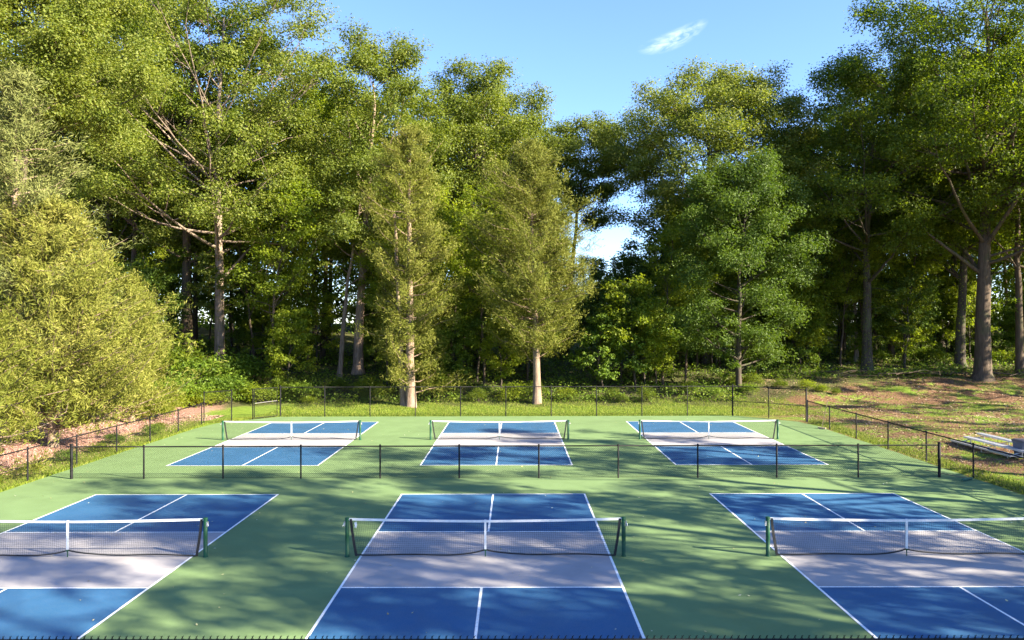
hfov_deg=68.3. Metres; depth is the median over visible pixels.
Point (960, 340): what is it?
oak tree
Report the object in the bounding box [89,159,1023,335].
woods
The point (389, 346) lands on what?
sapling
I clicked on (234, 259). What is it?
slim tree
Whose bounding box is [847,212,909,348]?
slim tree
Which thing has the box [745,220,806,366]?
slim tree
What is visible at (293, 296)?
slim tree
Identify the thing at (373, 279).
sapling
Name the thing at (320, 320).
sapling
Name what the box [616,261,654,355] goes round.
forest tree
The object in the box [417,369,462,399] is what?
bush
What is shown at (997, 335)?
sapling
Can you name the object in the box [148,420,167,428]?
bush
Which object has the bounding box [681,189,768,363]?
slim tree
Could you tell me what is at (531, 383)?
bush
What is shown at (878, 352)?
bush
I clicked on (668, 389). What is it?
bush
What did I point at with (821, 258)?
sapling
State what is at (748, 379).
bush
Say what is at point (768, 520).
pickleball net
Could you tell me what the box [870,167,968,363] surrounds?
slim tree
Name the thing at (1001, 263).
forest tree
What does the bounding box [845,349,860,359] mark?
bush
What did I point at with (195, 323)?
forest tree
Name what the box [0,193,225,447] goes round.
cedar tree
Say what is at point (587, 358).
sapling
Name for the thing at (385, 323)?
sapling
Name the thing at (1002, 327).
sapling
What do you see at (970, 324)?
sapling
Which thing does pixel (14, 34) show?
forest tree
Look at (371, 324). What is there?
sapling
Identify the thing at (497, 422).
pickleball net
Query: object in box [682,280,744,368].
sapling
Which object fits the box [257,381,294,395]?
bush
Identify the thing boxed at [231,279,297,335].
sapling
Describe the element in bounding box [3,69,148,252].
forest tree
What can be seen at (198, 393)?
bush
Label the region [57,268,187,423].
cedar tree
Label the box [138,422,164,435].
bush
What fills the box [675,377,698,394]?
bush
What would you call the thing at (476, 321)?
sapling
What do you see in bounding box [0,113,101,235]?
forest tree
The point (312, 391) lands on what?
bush
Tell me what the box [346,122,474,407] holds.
cedar tree
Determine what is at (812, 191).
forest tree
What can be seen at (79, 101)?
tulip tree
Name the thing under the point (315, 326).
forest tree
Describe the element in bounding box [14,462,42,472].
bush
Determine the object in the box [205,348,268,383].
bush
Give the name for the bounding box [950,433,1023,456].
bleacher
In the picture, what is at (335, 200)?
leaning tree
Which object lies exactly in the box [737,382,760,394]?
bush
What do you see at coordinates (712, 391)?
bush
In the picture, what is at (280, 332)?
sapling
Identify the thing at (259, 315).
sapling
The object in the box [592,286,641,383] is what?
sapling
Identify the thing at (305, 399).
bush
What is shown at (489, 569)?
grey court paint
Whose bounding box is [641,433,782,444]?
grey court paint
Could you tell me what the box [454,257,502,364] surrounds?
sapling
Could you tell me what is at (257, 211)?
forest tree
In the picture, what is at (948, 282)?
sapling
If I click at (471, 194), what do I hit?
slim tree
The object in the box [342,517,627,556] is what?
pickleball net
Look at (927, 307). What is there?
sapling
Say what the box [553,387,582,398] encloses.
bush
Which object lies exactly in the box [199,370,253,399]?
bush
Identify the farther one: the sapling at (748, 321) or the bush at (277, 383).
the sapling at (748, 321)
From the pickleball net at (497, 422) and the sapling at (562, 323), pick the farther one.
the sapling at (562, 323)
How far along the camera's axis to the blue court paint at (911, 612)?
15.77 m
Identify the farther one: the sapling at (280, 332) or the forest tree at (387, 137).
the forest tree at (387, 137)
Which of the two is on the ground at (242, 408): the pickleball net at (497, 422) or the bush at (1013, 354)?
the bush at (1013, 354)
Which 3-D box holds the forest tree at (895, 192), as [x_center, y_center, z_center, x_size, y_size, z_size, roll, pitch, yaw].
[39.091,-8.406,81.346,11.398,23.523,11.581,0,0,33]
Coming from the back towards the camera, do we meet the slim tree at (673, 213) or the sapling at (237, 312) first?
the sapling at (237, 312)
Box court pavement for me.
[0,416,1023,638]
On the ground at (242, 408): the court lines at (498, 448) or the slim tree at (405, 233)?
the slim tree at (405, 233)
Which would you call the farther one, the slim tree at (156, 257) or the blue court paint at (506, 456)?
the slim tree at (156, 257)
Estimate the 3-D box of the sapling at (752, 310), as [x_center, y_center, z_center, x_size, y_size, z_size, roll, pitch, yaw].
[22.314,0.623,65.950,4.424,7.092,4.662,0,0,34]
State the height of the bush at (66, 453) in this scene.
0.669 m
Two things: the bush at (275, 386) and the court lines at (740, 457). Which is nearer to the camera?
the court lines at (740, 457)
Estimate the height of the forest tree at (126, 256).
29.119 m
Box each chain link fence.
[0,403,201,487]
[0,635,1023,639]
[70,442,940,478]
[280,384,806,421]
[807,400,1023,491]
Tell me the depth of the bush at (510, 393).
53.10 m
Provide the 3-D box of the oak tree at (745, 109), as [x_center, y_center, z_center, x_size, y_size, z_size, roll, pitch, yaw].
[16.685,-8.854,66.252,19.404,26.122,21.408,0,0,-27]
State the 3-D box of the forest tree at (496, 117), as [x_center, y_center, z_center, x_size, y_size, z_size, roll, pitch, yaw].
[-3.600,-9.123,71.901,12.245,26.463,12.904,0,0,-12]
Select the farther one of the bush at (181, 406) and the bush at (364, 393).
the bush at (364, 393)
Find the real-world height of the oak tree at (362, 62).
29.205 m
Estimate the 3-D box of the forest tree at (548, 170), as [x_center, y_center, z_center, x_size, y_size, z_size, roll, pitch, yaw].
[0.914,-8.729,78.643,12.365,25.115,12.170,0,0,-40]
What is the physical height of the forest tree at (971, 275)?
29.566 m
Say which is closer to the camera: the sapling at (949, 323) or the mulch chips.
the mulch chips
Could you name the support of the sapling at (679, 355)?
on the ground at (242, 408)
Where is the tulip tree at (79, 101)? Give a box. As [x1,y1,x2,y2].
[0,0,182,312]
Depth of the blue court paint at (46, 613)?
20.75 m
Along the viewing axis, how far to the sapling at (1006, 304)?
75.90 m
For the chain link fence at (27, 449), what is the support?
on the ground at (242, 408)
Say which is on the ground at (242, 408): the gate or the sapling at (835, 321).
the sapling at (835, 321)
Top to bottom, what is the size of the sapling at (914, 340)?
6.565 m
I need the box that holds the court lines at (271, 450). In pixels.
[166,422,377,465]
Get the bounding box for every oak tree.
[0,10,192,261]
[52,0,293,351]
[57,0,356,365]
[274,13,470,374]
[407,53,574,357]
[524,110,634,355]
[586,56,836,363]
[752,41,1011,371]
[823,0,1023,381]
[873,71,1023,367]
[924,9,1023,374]
[973,39,1023,268]
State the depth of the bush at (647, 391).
52.88 m
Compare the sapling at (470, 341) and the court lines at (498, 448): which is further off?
the sapling at (470, 341)
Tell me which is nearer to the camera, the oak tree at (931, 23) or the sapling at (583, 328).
the oak tree at (931, 23)
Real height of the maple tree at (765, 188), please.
18.628 m
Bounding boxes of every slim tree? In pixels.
[125,225,181,306]
[194,194,292,361]
[222,175,330,382]
[245,226,315,358]
[273,207,344,361]
[347,222,421,382]
[366,182,466,374]
[367,181,467,372]
[423,199,491,371]
[425,179,516,373]
[446,213,512,384]
[476,216,539,362]
[490,225,557,380]
[628,221,697,387]
[633,198,700,365]
[651,221,728,382]
[656,181,727,366]
[672,225,747,364]
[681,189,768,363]
[721,173,820,366]
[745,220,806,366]
[767,203,828,361]
[788,220,859,366]
[816,222,887,365]
[820,212,897,343]
[823,216,909,353]
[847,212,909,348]
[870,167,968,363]
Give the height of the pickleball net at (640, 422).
0.952 m
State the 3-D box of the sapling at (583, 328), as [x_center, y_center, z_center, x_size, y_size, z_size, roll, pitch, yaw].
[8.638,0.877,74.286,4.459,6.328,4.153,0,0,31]
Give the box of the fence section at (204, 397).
[203,389,231,423]
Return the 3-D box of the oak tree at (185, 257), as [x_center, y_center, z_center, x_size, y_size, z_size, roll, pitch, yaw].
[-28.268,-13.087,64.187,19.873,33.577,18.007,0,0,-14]
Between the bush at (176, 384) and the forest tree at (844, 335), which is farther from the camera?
the forest tree at (844, 335)
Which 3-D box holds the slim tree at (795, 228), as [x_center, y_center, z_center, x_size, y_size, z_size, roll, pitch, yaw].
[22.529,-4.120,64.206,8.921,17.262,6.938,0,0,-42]
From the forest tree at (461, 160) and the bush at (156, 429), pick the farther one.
the forest tree at (461, 160)
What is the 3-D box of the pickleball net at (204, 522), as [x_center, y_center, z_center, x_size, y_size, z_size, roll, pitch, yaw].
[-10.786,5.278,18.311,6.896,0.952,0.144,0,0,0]
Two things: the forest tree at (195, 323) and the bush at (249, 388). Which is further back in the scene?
the forest tree at (195, 323)
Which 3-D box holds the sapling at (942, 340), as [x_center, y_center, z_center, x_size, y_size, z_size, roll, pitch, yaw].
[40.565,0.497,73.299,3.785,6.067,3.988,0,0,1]
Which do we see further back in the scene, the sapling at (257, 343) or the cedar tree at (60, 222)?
the sapling at (257, 343)
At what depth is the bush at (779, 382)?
56.34 m
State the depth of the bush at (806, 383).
56.04 m
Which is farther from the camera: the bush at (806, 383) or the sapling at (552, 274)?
the sapling at (552, 274)
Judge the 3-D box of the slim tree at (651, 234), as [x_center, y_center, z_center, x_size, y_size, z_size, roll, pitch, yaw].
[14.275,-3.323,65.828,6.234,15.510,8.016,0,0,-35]
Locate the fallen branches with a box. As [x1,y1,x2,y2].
[820,368,1020,377]
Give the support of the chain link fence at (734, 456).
on the court pavement
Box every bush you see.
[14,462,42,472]
[50,449,79,460]
[86,441,111,452]
[101,431,126,443]
[121,372,190,408]
[136,400,178,419]
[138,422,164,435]
[139,327,210,380]
[141,392,195,411]
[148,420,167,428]
[152,372,214,405]
[165,352,239,386]
[180,386,221,406]
[191,385,236,406]
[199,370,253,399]
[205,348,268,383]
[205,373,233,383]
[232,380,263,400]
[241,385,281,403]
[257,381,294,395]
[265,371,302,397]
[285,379,322,398]
[300,394,316,402]
[326,375,352,392]
[349,373,386,398]
[359,385,377,397]
[379,385,397,393]
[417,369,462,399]
[465,385,490,401]
[479,384,492,393]
[494,384,527,400]
[499,380,530,393]
[525,380,547,394]
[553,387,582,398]
[603,387,619,399]
[616,392,629,402]
[636,384,658,401]
[663,387,674,393]
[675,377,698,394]
[703,387,721,396]
[725,374,744,387]
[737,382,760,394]
[742,372,765,385]
[771,377,788,387]
[795,379,817,388]
[800,345,820,359]
[812,384,830,391]
[829,387,840,394]
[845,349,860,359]
[872,346,892,362]
[908,344,944,362]
[915,343,949,363]
[966,341,973,357]
[992,348,1011,359]
[1008,345,1014,359]
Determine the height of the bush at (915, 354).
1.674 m
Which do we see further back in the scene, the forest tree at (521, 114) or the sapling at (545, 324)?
the forest tree at (521, 114)
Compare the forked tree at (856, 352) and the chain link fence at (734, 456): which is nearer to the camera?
the chain link fence at (734, 456)
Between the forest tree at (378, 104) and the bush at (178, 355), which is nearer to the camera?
the bush at (178, 355)
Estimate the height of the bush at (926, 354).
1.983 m
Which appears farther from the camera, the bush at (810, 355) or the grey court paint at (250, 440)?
the bush at (810, 355)
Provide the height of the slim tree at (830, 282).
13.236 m
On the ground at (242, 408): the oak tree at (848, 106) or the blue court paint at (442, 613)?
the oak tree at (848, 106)
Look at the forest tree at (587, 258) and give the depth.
77.11 m
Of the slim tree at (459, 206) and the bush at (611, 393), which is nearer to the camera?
the bush at (611, 393)
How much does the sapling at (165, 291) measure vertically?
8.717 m
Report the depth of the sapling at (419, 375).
55.80 m
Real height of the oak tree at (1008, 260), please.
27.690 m
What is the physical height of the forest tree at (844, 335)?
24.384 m
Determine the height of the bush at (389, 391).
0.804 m
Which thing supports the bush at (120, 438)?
on the ground at (242, 408)
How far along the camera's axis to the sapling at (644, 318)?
55.25 m
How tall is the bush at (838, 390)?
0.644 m
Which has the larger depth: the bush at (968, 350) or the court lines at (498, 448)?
the bush at (968, 350)
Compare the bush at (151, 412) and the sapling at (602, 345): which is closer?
the bush at (151, 412)
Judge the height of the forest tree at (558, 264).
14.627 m
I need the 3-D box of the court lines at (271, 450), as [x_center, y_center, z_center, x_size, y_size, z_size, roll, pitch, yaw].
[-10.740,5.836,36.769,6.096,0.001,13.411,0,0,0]
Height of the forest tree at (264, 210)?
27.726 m
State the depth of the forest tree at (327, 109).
68.47 m
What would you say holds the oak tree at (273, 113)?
on the ground at (242, 408)
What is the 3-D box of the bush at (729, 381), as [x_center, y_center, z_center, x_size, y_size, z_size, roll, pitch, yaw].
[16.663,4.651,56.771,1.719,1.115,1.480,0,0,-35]
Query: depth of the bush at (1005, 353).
66.07 m
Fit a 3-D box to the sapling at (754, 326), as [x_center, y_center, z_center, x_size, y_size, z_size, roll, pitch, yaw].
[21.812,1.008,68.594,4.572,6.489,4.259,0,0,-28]
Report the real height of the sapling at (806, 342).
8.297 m
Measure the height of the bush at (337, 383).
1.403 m
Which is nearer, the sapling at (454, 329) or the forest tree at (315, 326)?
the sapling at (454, 329)
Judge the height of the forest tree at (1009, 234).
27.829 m
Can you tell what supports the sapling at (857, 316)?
on the ground at (242, 408)
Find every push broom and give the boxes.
[818,400,827,428]
[926,470,972,481]
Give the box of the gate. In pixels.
[252,387,276,418]
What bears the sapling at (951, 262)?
on the ground at (242, 408)
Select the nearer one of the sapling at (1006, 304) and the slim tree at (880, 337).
the slim tree at (880, 337)
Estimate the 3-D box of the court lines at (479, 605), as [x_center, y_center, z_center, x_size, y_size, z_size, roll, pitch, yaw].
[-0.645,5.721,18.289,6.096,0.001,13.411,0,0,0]
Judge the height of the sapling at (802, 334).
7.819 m
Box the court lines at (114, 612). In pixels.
[0,494,278,638]
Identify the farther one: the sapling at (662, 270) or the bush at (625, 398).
the sapling at (662, 270)
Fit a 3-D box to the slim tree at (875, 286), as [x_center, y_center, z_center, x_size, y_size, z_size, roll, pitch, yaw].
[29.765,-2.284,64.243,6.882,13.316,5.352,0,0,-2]
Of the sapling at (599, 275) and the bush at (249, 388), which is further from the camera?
the sapling at (599, 275)
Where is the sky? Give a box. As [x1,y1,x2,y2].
[0,0,1023,323]
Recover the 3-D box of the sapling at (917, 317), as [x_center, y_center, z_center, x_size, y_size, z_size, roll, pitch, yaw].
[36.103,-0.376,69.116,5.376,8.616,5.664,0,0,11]
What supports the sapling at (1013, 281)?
on the ground at (242, 408)
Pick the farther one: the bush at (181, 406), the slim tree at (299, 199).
the slim tree at (299, 199)
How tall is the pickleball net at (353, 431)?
0.952 m
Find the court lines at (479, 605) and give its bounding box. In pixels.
[305,494,644,638]
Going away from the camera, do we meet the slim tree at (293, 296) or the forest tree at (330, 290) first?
the slim tree at (293, 296)
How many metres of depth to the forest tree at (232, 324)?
98.30 m
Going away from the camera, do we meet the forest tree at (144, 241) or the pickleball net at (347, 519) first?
the pickleball net at (347, 519)
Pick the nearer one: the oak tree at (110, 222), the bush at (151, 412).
the bush at (151, 412)
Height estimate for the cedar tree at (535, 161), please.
19.231 m
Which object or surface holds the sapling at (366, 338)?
on the ground at (242, 408)
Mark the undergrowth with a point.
(805, 366)
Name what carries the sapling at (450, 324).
on the ground at (242, 408)
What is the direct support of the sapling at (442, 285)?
on the ground at (242, 408)
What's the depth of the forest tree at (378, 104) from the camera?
68.21 m
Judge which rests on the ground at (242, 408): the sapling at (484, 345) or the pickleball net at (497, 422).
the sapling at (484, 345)
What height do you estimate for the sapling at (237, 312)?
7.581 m
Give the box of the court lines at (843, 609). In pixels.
[709,493,1023,637]
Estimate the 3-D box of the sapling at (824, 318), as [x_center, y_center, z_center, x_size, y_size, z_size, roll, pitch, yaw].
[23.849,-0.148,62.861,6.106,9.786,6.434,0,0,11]
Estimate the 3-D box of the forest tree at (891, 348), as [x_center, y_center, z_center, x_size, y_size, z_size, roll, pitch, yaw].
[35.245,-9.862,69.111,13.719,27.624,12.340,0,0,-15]
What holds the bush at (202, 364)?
on the ground at (242, 408)
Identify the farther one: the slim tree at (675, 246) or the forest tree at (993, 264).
the forest tree at (993, 264)
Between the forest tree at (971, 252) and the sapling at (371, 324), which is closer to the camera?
the sapling at (371, 324)
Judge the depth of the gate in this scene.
45.09 m
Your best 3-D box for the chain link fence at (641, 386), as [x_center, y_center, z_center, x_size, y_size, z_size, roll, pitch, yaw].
[1.487,4.964,45.991,31.314,2.015,2.499,0,0,5]
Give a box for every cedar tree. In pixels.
[0,57,147,444]
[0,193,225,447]
[0,290,88,479]
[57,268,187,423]
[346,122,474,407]
[452,136,604,404]
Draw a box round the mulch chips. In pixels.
[0,403,223,484]
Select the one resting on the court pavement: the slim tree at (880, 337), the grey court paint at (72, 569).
the grey court paint at (72, 569)
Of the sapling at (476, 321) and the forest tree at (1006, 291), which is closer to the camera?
the sapling at (476, 321)
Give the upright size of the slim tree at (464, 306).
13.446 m
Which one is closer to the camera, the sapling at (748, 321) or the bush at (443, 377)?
the bush at (443, 377)
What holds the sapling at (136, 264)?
on the ground at (242, 408)
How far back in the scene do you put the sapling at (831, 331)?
62.46 m
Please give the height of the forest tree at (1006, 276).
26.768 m
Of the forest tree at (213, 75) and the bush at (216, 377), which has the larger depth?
the forest tree at (213, 75)
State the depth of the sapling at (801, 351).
62.02 m
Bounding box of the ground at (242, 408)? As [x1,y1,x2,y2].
[0,323,1023,494]
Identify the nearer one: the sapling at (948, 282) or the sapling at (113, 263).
the sapling at (113, 263)
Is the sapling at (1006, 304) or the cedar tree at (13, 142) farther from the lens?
the sapling at (1006, 304)
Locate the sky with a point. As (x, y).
(590, 53)
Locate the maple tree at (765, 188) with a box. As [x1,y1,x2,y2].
[657,144,837,392]
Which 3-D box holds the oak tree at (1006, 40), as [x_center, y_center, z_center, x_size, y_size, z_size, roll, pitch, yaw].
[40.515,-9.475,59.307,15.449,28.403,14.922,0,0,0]
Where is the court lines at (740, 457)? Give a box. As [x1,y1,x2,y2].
[626,421,828,464]
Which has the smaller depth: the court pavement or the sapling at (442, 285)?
the court pavement
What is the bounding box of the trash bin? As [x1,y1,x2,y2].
[1011,438,1023,455]
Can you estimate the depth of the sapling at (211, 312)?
79.02 m
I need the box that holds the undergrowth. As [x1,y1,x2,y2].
[45,333,1023,403]
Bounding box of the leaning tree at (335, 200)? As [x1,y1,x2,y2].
[300,142,406,378]
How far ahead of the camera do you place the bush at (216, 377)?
55.04 m
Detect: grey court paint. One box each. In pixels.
[0,532,223,587]
[217,433,361,445]
[342,532,620,586]
[435,433,562,444]
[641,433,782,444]
[756,531,1023,585]
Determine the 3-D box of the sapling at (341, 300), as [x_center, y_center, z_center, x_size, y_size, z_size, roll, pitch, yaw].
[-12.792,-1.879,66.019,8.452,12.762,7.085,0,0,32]
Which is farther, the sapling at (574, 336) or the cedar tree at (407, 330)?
the sapling at (574, 336)
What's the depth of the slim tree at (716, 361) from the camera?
64.74 m
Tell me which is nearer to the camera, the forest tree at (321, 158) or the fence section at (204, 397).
the fence section at (204, 397)
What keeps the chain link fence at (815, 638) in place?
on the court pavement
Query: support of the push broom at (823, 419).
on the court pavement
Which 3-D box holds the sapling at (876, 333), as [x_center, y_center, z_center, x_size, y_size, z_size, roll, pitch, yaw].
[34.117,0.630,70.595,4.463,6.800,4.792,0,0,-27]
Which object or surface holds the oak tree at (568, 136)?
on the ground at (242, 408)
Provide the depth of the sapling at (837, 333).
73.44 m
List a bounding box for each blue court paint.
[0,495,275,638]
[168,422,376,465]
[308,494,641,638]
[422,422,570,464]
[627,421,824,464]
[712,493,1023,637]
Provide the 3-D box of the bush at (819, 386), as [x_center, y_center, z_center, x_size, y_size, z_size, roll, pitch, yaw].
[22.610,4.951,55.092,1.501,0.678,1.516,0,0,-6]
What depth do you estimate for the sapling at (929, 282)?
62.29 m
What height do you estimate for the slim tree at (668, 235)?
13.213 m
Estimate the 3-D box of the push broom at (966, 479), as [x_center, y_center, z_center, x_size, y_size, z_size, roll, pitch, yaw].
[15.870,5.664,27.553,0.620,0.136,1.551,0,0,-30]
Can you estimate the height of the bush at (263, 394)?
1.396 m
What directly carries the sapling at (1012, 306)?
on the ground at (242, 408)
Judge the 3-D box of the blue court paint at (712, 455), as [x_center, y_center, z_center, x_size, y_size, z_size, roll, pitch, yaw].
[9.570,5.790,36.709,6.096,0.001,13.411,0,0,0]
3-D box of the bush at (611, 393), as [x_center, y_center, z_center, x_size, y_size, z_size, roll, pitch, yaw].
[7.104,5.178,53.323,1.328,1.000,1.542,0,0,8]
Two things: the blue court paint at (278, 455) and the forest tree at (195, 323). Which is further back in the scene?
the forest tree at (195, 323)
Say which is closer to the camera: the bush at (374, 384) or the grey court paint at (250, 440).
the grey court paint at (250, 440)
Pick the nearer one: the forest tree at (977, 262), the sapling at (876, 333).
the sapling at (876, 333)
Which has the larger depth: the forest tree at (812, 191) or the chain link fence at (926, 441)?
the forest tree at (812, 191)
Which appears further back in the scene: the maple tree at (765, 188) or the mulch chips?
the maple tree at (765, 188)
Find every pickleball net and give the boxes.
[0,517,208,557]
[220,420,361,439]
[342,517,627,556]
[428,420,569,439]
[638,419,779,438]
[765,516,1023,556]
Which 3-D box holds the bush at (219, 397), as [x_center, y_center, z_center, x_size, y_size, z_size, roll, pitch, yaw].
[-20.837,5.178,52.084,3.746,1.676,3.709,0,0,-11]
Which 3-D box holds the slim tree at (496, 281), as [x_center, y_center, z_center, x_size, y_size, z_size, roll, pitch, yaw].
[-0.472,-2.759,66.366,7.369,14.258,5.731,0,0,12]
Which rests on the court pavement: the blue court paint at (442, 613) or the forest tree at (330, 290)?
the blue court paint at (442, 613)
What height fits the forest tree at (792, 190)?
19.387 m
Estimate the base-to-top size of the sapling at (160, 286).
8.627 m
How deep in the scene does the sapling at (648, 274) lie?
65.60 m
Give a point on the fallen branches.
(921, 372)
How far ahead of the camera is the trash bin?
31.38 m
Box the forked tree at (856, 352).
[812,188,898,361]
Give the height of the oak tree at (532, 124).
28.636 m
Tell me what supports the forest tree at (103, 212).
on the ground at (242, 408)
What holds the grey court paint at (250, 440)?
on the court pavement
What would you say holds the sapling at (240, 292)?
on the ground at (242, 408)
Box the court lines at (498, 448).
[420,422,572,464]
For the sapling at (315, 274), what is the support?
on the ground at (242, 408)
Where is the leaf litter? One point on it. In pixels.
(984, 430)
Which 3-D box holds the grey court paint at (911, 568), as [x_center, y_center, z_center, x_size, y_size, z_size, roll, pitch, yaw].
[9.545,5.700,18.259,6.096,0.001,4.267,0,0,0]
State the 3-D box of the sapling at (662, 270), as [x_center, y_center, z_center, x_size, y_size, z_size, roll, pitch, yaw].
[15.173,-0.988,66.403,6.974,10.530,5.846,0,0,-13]
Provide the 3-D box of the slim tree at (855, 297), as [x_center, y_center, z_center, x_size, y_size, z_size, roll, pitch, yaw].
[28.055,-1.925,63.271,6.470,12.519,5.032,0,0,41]
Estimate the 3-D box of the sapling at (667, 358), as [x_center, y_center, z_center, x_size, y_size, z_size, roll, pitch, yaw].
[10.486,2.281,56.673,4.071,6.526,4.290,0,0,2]
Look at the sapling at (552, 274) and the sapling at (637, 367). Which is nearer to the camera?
the sapling at (637, 367)
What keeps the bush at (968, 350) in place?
on the ground at (242, 408)
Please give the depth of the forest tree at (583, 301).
89.62 m
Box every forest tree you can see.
[0,11,77,219]
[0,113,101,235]
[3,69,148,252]
[12,0,223,271]
[64,125,145,265]
[65,117,183,293]
[101,73,212,343]
[121,94,264,350]
[166,28,339,356]
[192,182,263,332]
[198,106,295,345]
[211,145,288,298]
[247,77,392,360]
[265,87,339,333]
[270,90,362,325]
[280,97,359,349]
[332,87,433,315]
[340,74,460,297]
[425,82,510,351]
[426,84,537,358]
[461,109,571,242]
[476,118,580,350]
[515,211,580,360]
[572,255,613,349]
[573,254,601,330]
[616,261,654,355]
[742,154,820,230]
[775,140,851,347]
[792,103,905,356]
[812,125,866,336]
[814,65,960,357]
[836,139,909,316]
[886,46,1003,346]
[907,41,1023,355]
[907,245,1008,279]
[948,161,1008,336]
[958,159,1023,342]
[971,234,1007,331]
[992,239,1023,291]
[993,96,1022,261]
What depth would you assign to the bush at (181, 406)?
46.81 m
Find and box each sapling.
[76,259,140,372]
[105,257,163,346]
[126,253,181,327]
[130,260,178,346]
[136,266,191,371]
[192,258,232,344]
[199,243,251,349]
[226,282,264,344]
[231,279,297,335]
[237,305,285,357]
[238,300,280,360]
[263,304,320,381]
[264,297,314,368]
[280,262,330,345]
[294,290,340,366]
[327,227,392,328]
[351,308,394,362]
[352,248,424,361]
[364,285,380,363]
[371,286,418,348]
[376,315,417,364]
[414,325,453,380]
[420,234,485,329]
[420,286,472,344]
[426,310,483,385]
[437,300,475,358]
[451,266,514,382]
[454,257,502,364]
[474,314,525,391]
[497,266,566,355]
[506,263,570,318]
[515,285,560,371]
[545,309,584,357]
[563,309,632,390]
[573,253,638,361]
[578,297,608,346]
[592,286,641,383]
[594,299,637,374]
[595,273,667,389]
[605,237,662,357]
[611,292,682,385]
[625,252,682,330]
[625,308,678,383]
[640,286,705,367]
[649,252,673,305]
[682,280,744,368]
[700,269,760,369]
[735,305,762,352]
[742,302,765,348]
[748,240,839,365]
[760,263,835,367]
[764,280,826,368]
[779,275,835,367]
[781,321,820,370]
[785,309,824,364]
[805,274,845,327]
[825,302,853,353]
[830,290,904,349]
[852,271,909,360]
[852,305,900,348]
[875,261,946,369]
[876,295,930,359]
[882,273,935,356]
[886,277,940,355]
[905,248,959,345]
[924,289,973,354]
[929,261,991,337]
[932,321,948,346]
[942,282,997,358]
[991,305,1014,353]
[996,297,1023,341]
[998,282,1023,347]
[999,271,1023,314]
[999,289,1023,331]
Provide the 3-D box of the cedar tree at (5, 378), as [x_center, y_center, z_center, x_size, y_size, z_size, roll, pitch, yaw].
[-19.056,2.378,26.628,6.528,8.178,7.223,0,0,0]
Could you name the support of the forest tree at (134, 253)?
on the ground at (242, 408)
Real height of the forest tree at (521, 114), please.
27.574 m
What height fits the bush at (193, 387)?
2.483 m
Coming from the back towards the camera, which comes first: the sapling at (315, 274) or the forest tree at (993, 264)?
the forest tree at (993, 264)
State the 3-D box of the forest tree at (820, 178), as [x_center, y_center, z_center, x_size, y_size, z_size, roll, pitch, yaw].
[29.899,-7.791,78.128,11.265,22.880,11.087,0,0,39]
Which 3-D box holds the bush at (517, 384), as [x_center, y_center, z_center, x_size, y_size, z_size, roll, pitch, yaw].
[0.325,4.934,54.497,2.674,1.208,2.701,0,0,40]
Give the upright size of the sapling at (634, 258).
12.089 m
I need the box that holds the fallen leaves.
[15,419,1011,632]
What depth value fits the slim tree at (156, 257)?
63.37 m
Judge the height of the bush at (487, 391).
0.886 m
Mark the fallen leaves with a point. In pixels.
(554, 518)
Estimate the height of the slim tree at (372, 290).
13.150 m
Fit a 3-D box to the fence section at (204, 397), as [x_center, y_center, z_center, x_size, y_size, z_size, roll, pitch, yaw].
[-16.922,5.021,43.451,0.071,1.965,1.736,0,0,42]
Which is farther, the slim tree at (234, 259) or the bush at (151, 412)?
the slim tree at (234, 259)
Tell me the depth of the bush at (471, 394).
52.90 m
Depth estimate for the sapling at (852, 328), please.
65.48 m
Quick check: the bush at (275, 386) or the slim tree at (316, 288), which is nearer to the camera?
the bush at (275, 386)
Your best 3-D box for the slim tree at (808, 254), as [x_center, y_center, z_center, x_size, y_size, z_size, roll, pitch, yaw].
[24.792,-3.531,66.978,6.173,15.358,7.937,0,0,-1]
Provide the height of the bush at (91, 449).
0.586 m
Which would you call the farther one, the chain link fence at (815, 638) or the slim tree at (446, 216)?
the slim tree at (446, 216)
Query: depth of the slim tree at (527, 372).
59.35 m
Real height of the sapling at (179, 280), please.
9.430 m
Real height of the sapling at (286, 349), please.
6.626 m
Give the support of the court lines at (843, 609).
on the blue court paint at (911, 612)
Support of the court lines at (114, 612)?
on the blue court paint at (46, 613)
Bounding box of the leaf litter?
[713,358,1023,483]
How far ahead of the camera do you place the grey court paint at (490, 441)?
36.71 m

